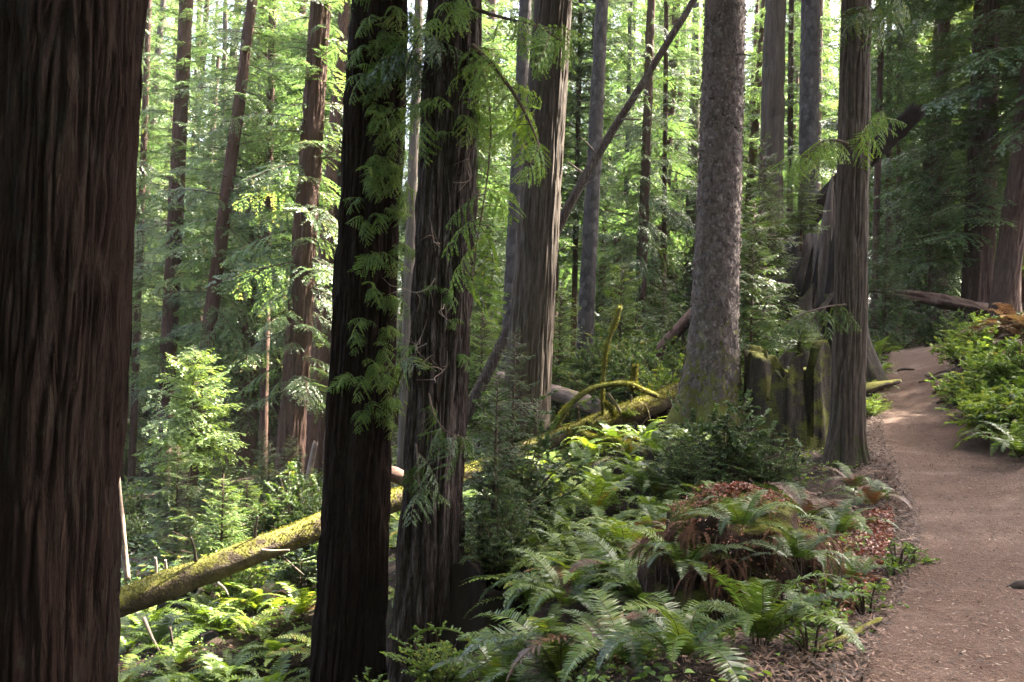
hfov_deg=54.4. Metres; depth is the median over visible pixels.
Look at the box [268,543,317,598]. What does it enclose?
huckleberry bush
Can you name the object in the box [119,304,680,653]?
mossy log
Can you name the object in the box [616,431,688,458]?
sword fern
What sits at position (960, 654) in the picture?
trail litter
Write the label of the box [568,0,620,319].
conifer tree
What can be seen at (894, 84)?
conifer tree
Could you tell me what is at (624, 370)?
shrub
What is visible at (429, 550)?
redwood tree
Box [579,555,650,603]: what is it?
sword fern
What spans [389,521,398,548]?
sword fern
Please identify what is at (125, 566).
leaning trunk
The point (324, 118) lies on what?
conifer tree
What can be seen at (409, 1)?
sky
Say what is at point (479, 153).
conifer tree
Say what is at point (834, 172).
conifer tree
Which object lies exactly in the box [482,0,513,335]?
conifer tree
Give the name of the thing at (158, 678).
sword fern
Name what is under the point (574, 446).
sword fern
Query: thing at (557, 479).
sword fern
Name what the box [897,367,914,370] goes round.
exposed root
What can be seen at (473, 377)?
young conifer
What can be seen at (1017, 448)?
sword fern
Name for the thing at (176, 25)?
conifer tree
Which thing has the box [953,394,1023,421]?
sword fern
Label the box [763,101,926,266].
leaning trunk
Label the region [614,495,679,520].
sword fern
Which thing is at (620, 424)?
sword fern
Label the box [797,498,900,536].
sword fern
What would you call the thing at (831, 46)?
conifer tree
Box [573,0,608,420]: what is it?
spruce tree
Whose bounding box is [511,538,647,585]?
sword fern
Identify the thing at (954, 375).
sword fern
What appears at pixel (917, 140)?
conifer tree
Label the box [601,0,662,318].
conifer tree
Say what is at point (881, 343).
sword fern
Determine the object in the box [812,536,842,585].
dead fern
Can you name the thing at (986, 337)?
shrub
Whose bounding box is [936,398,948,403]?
exposed root
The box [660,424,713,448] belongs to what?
sword fern
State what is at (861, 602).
herb
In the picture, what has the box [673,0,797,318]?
conifer tree
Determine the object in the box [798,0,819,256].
spruce tree
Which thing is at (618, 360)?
shrub
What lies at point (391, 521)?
sword fern
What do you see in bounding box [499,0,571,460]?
fir tree
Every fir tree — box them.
[397,0,423,468]
[498,0,531,419]
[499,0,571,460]
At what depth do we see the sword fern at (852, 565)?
5.90 m
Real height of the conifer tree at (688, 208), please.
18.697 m
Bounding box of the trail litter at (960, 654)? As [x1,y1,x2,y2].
[812,409,1023,681]
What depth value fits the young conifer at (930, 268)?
27.00 m
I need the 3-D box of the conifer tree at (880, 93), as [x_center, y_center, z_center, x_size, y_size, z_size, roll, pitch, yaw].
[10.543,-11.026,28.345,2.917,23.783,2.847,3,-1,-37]
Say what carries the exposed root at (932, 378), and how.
on the trail
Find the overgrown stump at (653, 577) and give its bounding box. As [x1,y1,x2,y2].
[628,481,842,634]
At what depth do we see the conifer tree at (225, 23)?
36.15 m
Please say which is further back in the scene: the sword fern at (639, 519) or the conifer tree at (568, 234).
the conifer tree at (568, 234)
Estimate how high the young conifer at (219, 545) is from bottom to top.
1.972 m
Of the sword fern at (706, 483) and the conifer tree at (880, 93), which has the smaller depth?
the sword fern at (706, 483)
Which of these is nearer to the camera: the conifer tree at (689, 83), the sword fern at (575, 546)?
the sword fern at (575, 546)
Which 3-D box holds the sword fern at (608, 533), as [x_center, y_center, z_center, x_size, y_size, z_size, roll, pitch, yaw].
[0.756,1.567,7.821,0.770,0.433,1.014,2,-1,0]
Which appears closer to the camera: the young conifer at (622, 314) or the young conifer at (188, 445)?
the young conifer at (188, 445)
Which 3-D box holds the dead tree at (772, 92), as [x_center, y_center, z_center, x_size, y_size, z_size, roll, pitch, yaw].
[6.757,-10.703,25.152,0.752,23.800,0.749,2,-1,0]
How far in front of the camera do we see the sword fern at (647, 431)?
12.59 m
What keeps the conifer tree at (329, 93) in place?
on the ground at (564, 618)
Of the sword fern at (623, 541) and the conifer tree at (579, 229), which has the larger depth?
the conifer tree at (579, 229)
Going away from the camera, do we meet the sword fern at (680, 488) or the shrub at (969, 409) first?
the sword fern at (680, 488)
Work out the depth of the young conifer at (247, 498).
15.51 m
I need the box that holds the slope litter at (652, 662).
[119,446,853,681]
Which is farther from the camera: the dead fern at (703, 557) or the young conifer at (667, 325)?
the young conifer at (667, 325)
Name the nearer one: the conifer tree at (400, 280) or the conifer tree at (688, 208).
the conifer tree at (688, 208)
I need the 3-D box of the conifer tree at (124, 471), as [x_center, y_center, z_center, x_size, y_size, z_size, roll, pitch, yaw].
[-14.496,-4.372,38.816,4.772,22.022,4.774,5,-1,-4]
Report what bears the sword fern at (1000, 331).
on the ground at (564, 618)
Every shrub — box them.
[121,476,156,529]
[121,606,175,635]
[124,503,184,552]
[152,491,291,577]
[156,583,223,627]
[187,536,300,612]
[228,503,308,567]
[240,461,322,557]
[248,458,322,511]
[272,484,321,564]
[354,666,389,681]
[379,621,487,681]
[467,378,496,436]
[551,353,595,421]
[552,330,655,394]
[553,324,682,430]
[554,332,664,430]
[558,345,646,391]
[568,343,657,388]
[574,336,685,424]
[609,331,657,359]
[615,353,684,402]
[615,405,639,419]
[640,309,687,375]
[656,357,681,381]
[866,393,891,411]
[866,394,892,418]
[870,333,910,353]
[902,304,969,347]
[921,311,973,343]
[924,369,974,395]
[926,327,992,367]
[929,310,1002,344]
[930,366,1019,411]
[935,378,1023,437]
[936,348,1004,389]
[939,312,1023,348]
[939,324,1023,368]
[956,334,1023,391]
[958,356,1018,384]
[967,384,1023,434]
[983,421,1023,457]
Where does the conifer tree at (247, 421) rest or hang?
on the ground at (564, 618)
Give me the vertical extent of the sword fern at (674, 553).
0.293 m
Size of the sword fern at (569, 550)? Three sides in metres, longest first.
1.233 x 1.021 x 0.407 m
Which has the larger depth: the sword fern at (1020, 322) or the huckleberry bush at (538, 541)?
the sword fern at (1020, 322)
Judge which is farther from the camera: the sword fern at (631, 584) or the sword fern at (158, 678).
the sword fern at (158, 678)
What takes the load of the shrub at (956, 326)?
on the ground at (564, 618)
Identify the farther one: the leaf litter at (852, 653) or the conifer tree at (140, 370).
the conifer tree at (140, 370)
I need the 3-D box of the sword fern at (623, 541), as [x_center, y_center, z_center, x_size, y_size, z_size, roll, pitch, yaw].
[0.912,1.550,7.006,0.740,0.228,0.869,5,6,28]
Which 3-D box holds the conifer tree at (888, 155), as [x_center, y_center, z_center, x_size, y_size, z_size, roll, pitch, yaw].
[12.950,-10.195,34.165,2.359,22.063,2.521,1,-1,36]
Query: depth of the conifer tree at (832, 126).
58.04 m
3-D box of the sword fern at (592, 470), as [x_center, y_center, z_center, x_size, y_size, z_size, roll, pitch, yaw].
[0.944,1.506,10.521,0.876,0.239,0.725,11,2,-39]
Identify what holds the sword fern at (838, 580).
on the ground at (564, 618)
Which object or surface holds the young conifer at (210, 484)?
on the ground at (564, 618)
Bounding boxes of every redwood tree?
[0,0,148,681]
[129,0,237,491]
[150,0,293,500]
[204,0,347,499]
[304,0,349,483]
[310,0,471,681]
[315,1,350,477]
[382,0,582,681]
[769,0,909,468]
[870,0,1023,331]
[901,0,1023,321]
[921,0,1023,310]
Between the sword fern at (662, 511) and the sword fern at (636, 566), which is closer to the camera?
the sword fern at (636, 566)
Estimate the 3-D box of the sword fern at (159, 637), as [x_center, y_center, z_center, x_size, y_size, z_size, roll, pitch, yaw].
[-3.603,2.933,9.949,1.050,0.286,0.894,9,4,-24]
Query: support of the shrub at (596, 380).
on the ground at (564, 618)
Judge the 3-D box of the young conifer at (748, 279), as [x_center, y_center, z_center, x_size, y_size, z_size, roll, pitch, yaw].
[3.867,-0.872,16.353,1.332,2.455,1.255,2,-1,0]
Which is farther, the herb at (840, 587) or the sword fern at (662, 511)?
the sword fern at (662, 511)
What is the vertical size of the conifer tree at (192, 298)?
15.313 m
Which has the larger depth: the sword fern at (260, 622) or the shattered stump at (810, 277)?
the shattered stump at (810, 277)
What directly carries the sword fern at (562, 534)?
on the ground at (564, 618)
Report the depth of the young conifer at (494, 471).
8.20 m
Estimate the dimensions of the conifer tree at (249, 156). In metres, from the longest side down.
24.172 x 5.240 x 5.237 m
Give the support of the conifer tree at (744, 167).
on the ground at (564, 618)
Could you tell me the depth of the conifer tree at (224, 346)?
46.08 m
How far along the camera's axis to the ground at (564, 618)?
9.50 m
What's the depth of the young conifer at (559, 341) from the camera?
20.00 m
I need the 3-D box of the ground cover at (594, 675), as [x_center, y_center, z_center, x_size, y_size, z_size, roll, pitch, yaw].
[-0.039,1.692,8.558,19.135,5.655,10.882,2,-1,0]
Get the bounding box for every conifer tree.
[120,0,192,487]
[123,102,187,471]
[127,0,192,490]
[133,0,329,476]
[134,129,182,432]
[136,35,168,415]
[136,63,157,427]
[137,53,207,485]
[138,0,170,412]
[139,0,204,401]
[139,57,235,476]
[141,0,186,389]
[142,0,264,388]
[147,5,190,364]
[149,0,229,409]
[152,0,171,172]
[157,1,292,476]
[160,0,213,146]
[163,0,205,216]
[164,0,228,252]
[174,0,288,418]
[176,163,232,402]
[181,126,247,461]
[184,0,231,311]
[186,0,244,477]
[192,0,333,471]
[203,161,260,454]
[205,0,325,476]
[214,30,276,398]
[226,0,423,475]
[226,1,328,461]
[226,2,339,364]
[231,0,397,356]
[249,9,403,435]
[259,187,320,403]
[393,127,419,429]
[393,177,417,410]
[397,0,574,438]
[397,47,509,398]
[397,125,419,340]
[399,0,567,391]
[399,189,494,369]
[468,62,511,393]
[469,69,569,388]
[475,0,644,411]
[480,4,598,371]
[481,0,516,299]
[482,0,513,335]
[492,0,572,312]
[495,0,517,166]
[499,8,611,345]
[504,0,640,372]
[557,19,603,357]
[557,101,636,365]
[559,27,659,357]
[564,0,668,332]
[565,0,617,346]
[566,0,658,138]
[567,0,686,327]
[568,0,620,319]
[580,0,703,319]
[597,0,703,348]
[599,0,663,327]
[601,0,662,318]
[603,0,703,327]
[604,0,681,351]
[606,1,689,345]
[623,0,754,351]
[633,0,703,316]
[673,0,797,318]
[678,2,703,291]
[678,95,756,280]
[702,0,800,213]
[741,0,785,223]
[744,0,786,152]
[744,1,760,85]
[745,0,831,220]
[745,0,840,209]
[745,0,882,202]
[757,0,839,210]
[757,72,826,233]
[783,0,905,328]
[784,0,871,239]
[820,0,840,188]
[821,99,838,219]
[826,1,840,182]
[826,1,884,296]
[833,0,942,341]
[868,0,1014,345]
[868,7,971,348]
[868,24,963,350]
[869,0,920,345]
[869,0,1003,331]
[869,2,959,235]
[869,22,925,271]
[870,0,961,349]
[881,8,949,334]
[901,12,997,331]
[920,0,1023,315]
[948,43,1005,329]
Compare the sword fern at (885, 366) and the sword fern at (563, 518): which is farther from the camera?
the sword fern at (885, 366)
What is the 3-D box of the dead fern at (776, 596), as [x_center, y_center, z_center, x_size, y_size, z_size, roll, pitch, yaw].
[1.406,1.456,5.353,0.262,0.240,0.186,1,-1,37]
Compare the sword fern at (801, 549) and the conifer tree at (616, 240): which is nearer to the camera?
the sword fern at (801, 549)
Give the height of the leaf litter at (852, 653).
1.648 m
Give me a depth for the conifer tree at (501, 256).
42.02 m
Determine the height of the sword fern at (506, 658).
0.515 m
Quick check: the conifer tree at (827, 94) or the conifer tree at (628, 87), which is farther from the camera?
the conifer tree at (827, 94)
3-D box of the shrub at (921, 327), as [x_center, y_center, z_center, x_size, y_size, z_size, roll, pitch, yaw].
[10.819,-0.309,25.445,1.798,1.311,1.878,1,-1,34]
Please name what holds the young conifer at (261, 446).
on the ground at (564, 618)
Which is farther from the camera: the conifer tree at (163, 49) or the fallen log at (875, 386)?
the conifer tree at (163, 49)
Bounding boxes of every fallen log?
[493,370,630,422]
[866,379,901,393]
[868,289,988,317]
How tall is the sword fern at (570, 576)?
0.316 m
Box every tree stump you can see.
[433,548,531,673]
[743,340,830,452]
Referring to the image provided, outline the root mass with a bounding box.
[633,387,674,431]
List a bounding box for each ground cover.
[118,426,874,681]
[729,505,894,630]
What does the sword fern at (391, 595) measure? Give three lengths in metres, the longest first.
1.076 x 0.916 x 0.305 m
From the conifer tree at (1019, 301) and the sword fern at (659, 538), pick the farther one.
the conifer tree at (1019, 301)
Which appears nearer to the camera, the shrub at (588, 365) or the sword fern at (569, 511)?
the sword fern at (569, 511)
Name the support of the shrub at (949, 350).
on the ground at (564, 618)
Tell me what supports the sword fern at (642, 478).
on the ground at (564, 618)
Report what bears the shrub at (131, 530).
on the ground at (564, 618)
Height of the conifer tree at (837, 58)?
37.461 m
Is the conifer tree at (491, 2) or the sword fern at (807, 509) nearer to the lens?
the sword fern at (807, 509)
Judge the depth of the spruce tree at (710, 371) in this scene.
12.12 m
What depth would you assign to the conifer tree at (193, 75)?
57.92 m
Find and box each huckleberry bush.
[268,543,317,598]
[459,477,556,585]
[467,390,588,534]
[472,522,562,585]
[632,436,753,498]
[646,389,811,483]
[713,436,819,493]
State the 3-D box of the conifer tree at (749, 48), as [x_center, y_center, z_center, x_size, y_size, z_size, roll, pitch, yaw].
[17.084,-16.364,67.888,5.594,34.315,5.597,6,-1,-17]
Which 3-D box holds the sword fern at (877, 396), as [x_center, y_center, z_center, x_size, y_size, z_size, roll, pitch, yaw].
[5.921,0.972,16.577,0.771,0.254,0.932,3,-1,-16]
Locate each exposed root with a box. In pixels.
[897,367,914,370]
[918,373,954,382]
[924,370,952,376]
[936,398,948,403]
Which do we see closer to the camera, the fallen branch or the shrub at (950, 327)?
the fallen branch
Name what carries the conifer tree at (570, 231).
on the ground at (564, 618)
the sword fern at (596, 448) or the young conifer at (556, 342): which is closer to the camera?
the sword fern at (596, 448)
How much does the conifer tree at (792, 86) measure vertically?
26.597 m
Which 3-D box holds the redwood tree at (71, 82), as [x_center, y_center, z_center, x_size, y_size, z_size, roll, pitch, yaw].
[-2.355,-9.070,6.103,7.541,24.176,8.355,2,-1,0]
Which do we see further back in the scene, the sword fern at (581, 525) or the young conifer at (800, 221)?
the young conifer at (800, 221)
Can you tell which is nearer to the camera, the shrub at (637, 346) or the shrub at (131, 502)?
the shrub at (131, 502)
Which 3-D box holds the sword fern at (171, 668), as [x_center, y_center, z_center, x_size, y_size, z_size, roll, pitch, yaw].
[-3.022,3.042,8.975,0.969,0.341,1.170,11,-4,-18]
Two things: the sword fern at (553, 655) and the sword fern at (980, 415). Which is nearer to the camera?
the sword fern at (553, 655)
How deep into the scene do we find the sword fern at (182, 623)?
11.24 m
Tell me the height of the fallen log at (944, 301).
0.758 m
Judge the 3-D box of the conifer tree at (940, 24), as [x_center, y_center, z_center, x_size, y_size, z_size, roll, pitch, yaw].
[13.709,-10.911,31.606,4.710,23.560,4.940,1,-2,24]
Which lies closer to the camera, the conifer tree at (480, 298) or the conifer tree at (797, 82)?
the conifer tree at (480, 298)
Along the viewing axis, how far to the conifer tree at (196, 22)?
72.67 m
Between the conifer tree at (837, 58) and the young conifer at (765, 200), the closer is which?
the young conifer at (765, 200)
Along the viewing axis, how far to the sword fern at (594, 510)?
8.63 m
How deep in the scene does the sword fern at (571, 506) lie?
9.28 m
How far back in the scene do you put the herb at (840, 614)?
4.49 m
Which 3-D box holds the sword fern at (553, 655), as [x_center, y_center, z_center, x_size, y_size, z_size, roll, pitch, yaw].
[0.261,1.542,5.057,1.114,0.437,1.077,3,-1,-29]
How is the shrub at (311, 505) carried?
on the ground at (564, 618)
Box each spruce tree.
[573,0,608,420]
[647,0,750,446]
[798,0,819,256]
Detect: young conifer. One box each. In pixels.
[127,413,187,517]
[132,344,249,557]
[132,444,208,565]
[183,468,230,557]
[183,477,250,561]
[196,389,250,530]
[217,477,264,541]
[239,440,287,535]
[241,429,277,505]
[275,434,311,506]
[459,373,538,589]
[463,327,562,538]
[466,302,503,458]
[550,289,582,423]
[552,317,566,410]
[592,255,649,362]
[593,308,617,359]
[633,272,684,365]
[658,312,685,368]
[738,131,813,379]
[738,195,796,387]
[738,213,785,349]
[740,176,801,289]
[774,167,830,251]
[777,310,820,354]
[868,207,916,353]
[874,97,980,346]
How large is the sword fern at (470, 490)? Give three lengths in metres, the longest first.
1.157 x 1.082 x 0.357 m
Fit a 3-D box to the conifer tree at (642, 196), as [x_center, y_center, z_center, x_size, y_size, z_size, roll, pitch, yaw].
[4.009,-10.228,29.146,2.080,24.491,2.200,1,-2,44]
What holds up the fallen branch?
on the ground at (564, 618)
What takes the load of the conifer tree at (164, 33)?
on the ground at (564, 618)
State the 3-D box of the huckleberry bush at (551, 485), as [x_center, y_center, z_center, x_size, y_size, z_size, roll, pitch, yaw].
[0.074,1.156,9.314,1.374,1.430,1.099,1,-1,36]
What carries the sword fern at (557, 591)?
on the ground at (564, 618)
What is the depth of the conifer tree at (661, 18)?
51.75 m
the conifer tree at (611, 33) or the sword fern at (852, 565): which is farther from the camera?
the conifer tree at (611, 33)
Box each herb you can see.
[772,607,859,657]
[784,579,845,623]
[801,568,872,627]
[821,605,874,639]
[831,576,908,616]
[874,536,928,576]
[901,542,940,565]
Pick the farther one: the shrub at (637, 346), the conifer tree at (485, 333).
the conifer tree at (485, 333)
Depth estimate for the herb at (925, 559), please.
6.08 m
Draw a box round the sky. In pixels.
[154,0,1003,308]
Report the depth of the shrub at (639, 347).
19.29 m
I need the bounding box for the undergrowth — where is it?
[120,311,1023,593]
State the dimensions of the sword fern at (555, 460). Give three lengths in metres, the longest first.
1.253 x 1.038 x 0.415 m
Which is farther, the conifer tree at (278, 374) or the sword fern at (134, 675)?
the conifer tree at (278, 374)
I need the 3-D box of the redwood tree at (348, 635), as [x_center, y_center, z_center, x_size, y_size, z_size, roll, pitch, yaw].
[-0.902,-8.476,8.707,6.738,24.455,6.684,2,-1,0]
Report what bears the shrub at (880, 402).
on the trail
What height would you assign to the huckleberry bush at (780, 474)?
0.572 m
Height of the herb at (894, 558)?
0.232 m
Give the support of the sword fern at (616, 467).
on the ground at (564, 618)
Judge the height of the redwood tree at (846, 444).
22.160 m
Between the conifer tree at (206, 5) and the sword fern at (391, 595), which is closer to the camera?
the sword fern at (391, 595)
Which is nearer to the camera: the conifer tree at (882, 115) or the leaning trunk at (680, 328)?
the leaning trunk at (680, 328)
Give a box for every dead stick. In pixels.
[154,557,157,572]
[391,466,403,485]
[1006,580,1023,588]
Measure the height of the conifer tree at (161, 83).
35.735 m
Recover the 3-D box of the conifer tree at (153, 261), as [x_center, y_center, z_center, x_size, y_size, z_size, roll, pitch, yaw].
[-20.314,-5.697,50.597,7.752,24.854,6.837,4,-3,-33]
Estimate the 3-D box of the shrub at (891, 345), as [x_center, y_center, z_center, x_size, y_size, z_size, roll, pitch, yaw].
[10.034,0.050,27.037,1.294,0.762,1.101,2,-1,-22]
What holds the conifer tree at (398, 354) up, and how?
on the ground at (564, 618)
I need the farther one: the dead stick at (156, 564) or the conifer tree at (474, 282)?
the conifer tree at (474, 282)
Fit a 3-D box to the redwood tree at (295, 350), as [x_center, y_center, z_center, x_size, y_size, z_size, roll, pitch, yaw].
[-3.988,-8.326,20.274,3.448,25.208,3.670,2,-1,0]
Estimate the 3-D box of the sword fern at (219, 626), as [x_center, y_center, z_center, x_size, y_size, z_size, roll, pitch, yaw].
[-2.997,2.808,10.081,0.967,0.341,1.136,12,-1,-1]
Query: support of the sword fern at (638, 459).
on the ground at (564, 618)
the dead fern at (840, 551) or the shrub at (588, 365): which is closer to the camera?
the dead fern at (840, 551)
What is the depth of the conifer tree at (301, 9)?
32.59 m
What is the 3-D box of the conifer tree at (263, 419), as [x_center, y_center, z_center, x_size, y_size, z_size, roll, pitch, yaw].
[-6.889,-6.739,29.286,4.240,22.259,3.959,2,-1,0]
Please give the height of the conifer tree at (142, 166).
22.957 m
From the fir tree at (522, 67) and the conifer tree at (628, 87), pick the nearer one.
the fir tree at (522, 67)
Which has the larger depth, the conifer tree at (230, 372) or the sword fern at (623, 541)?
the conifer tree at (230, 372)
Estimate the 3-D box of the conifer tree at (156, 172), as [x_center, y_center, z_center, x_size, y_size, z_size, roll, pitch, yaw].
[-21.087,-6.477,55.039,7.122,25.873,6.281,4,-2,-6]
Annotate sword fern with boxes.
[118,654,182,681]
[119,616,161,653]
[120,611,205,659]
[121,597,194,637]
[122,659,228,681]
[137,632,213,665]
[138,598,219,632]
[147,675,166,681]
[152,601,244,634]
[153,651,280,681]
[167,592,254,642]
[186,649,281,681]
[192,607,302,640]
[210,580,295,615]
[225,643,309,681]
[231,625,311,665]
[248,581,315,621]
[265,632,310,660]
[296,674,309,681]
[388,586,394,606]
[389,512,399,528]
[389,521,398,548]
[389,537,396,561]
[408,625,577,681]
[456,609,676,681]
[460,572,561,617]
[461,572,566,610]
[463,491,475,521]
[464,475,504,513]
[464,537,482,560]
[465,496,540,539]
[477,544,564,577]
[483,537,611,572]
[491,547,633,626]
[494,588,724,681]
[501,496,610,528]
[503,553,641,606]
[504,528,624,582]
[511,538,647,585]
[512,531,572,562]
[515,494,605,546]
[518,512,587,553]
[524,452,574,475]
[526,449,570,462]
[527,442,614,496]
[533,467,591,501]
[538,477,645,514]
[539,483,594,515]
[543,521,650,558]
[561,436,624,462]
[561,466,636,496]
[561,531,649,588]
[562,517,663,558]
[563,421,635,434]
[563,452,606,471]
[565,507,646,537]
[566,521,664,556]
[569,466,625,487]
[573,420,643,452]
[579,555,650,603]
[581,427,634,449]
[582,559,642,606]
[586,536,655,583]
[588,457,716,496]
[596,436,655,454]
[596,590,782,681]
[601,459,635,474]
[603,460,654,484]
[606,450,655,468]
[606,503,666,539]
[607,463,695,504]
[609,421,660,442]
[613,524,756,580]
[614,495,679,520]
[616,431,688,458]
[616,515,665,536]
[622,501,678,521]
[625,564,639,579]
[646,524,665,556]
[650,424,760,450]
[652,499,679,515]
[659,477,700,497]
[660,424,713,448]
[667,480,713,507]
[672,561,872,652]
[679,488,806,534]
[733,521,850,569]
[755,482,862,520]
[766,482,819,516]
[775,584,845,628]
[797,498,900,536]
[808,551,865,601]
[814,462,893,491]
[820,480,912,508]
[826,550,904,591]
[866,393,897,401]
[874,336,903,358]
[882,363,901,372]
[931,373,959,394]
[939,411,1003,436]
[949,386,1018,410]
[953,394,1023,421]
[953,421,1023,457]
[958,316,1017,338]
[958,422,1012,455]
[969,302,1023,335]
[970,409,1023,434]
[973,315,1023,343]
[973,323,1023,344]
[974,337,1021,349]
[983,376,1023,398]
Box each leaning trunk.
[118,479,129,582]
[306,440,317,484]
[467,0,696,425]
[641,308,690,370]
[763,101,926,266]
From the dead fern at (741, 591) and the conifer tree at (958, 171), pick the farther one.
the conifer tree at (958, 171)
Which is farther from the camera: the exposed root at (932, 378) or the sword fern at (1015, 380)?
the exposed root at (932, 378)
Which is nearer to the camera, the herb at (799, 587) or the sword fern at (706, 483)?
the herb at (799, 587)
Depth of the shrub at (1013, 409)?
10.97 m
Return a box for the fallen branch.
[808,616,882,653]
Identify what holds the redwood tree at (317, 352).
on the ground at (564, 618)
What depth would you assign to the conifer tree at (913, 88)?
33.04 m
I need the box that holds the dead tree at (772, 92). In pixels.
[757,0,785,267]
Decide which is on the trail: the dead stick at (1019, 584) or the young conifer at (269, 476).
the dead stick at (1019, 584)
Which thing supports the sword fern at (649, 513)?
on the ground at (564, 618)
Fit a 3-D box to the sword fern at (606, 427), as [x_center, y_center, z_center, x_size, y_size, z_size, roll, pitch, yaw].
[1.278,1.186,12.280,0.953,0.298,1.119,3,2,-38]
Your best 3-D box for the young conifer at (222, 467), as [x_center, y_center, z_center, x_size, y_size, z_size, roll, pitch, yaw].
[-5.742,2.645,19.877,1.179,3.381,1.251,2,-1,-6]
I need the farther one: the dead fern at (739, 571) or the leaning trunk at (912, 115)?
the leaning trunk at (912, 115)
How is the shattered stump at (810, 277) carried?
on the ground at (564, 618)
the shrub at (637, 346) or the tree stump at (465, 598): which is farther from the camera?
the shrub at (637, 346)
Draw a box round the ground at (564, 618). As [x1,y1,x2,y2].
[118,302,971,681]
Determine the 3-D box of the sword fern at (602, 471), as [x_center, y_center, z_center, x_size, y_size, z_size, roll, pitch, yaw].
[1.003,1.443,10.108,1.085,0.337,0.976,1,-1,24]
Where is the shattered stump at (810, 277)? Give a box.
[739,174,893,395]
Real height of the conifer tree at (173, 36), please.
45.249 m
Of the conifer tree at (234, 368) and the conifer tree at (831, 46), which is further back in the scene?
the conifer tree at (831, 46)
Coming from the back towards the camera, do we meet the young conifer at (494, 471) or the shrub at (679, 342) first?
the shrub at (679, 342)
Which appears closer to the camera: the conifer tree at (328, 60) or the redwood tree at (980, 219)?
the redwood tree at (980, 219)
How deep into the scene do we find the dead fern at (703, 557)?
5.48 m
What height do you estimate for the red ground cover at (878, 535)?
0.424 m
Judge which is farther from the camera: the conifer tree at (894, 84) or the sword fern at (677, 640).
the conifer tree at (894, 84)
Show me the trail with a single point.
(914, 398)
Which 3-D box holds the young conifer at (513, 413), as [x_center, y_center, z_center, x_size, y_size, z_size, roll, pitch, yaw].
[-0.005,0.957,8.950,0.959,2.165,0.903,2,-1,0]
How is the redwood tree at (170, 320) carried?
on the ground at (564, 618)
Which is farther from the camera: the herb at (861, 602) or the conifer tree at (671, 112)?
the conifer tree at (671, 112)
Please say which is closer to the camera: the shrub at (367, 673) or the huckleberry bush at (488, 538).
the shrub at (367, 673)
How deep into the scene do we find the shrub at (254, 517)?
14.90 m
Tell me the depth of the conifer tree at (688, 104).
65.57 m
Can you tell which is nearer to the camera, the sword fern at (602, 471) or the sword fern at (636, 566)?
the sword fern at (636, 566)
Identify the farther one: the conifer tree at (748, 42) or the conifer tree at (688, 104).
the conifer tree at (688, 104)
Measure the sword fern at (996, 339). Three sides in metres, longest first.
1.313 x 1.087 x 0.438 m
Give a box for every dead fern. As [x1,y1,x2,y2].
[628,535,659,589]
[633,527,668,564]
[654,531,678,566]
[658,518,696,575]
[666,523,710,574]
[672,560,722,606]
[682,544,710,590]
[692,556,747,610]
[712,559,762,605]
[727,577,767,615]
[746,590,787,607]
[759,529,789,574]
[801,535,837,573]
[801,579,827,594]
[810,559,836,590]
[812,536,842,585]
[826,533,851,573]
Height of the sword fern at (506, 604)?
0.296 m
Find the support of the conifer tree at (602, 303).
on the ground at (564, 618)
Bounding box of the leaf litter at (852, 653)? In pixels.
[605,408,1023,681]
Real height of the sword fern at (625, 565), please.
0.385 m
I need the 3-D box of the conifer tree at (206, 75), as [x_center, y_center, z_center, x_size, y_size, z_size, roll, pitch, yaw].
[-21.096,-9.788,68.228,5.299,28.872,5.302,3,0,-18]
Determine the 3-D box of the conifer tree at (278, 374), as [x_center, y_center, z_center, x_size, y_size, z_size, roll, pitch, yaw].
[-5.477,-5.538,33.157,5.853,20.744,5.725,5,-3,-19]
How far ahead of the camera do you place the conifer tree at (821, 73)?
45.76 m
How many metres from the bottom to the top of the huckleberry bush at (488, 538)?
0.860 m
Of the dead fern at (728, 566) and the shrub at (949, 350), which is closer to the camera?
the dead fern at (728, 566)
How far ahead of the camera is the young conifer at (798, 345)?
11.98 m
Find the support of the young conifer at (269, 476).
on the ground at (564, 618)
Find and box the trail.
[811,343,1023,681]
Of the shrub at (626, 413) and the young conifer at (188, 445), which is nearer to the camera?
the shrub at (626, 413)
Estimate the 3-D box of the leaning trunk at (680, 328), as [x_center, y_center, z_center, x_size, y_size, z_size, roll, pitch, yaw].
[2.925,0.144,19.014,1.814,2.205,0.305,2,-1,0]
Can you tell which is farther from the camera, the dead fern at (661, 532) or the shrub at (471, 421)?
the shrub at (471, 421)
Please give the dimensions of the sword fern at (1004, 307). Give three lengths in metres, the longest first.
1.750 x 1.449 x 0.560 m
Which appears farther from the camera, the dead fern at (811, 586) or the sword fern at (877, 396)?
the sword fern at (877, 396)
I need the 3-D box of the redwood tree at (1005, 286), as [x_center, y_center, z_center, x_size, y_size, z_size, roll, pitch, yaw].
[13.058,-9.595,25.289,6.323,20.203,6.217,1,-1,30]
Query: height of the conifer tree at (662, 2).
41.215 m
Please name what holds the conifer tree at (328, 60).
on the ground at (564, 618)
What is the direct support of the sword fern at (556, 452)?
on the ground at (564, 618)
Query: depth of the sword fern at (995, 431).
11.04 m
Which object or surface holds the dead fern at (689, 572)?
attached to the overgrown stump at (653, 577)
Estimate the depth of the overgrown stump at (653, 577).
5.62 m
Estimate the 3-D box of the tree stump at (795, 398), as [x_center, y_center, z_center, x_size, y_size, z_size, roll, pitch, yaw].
[3.394,0.796,12.233,1.341,1.641,1.339,2,-1,0]

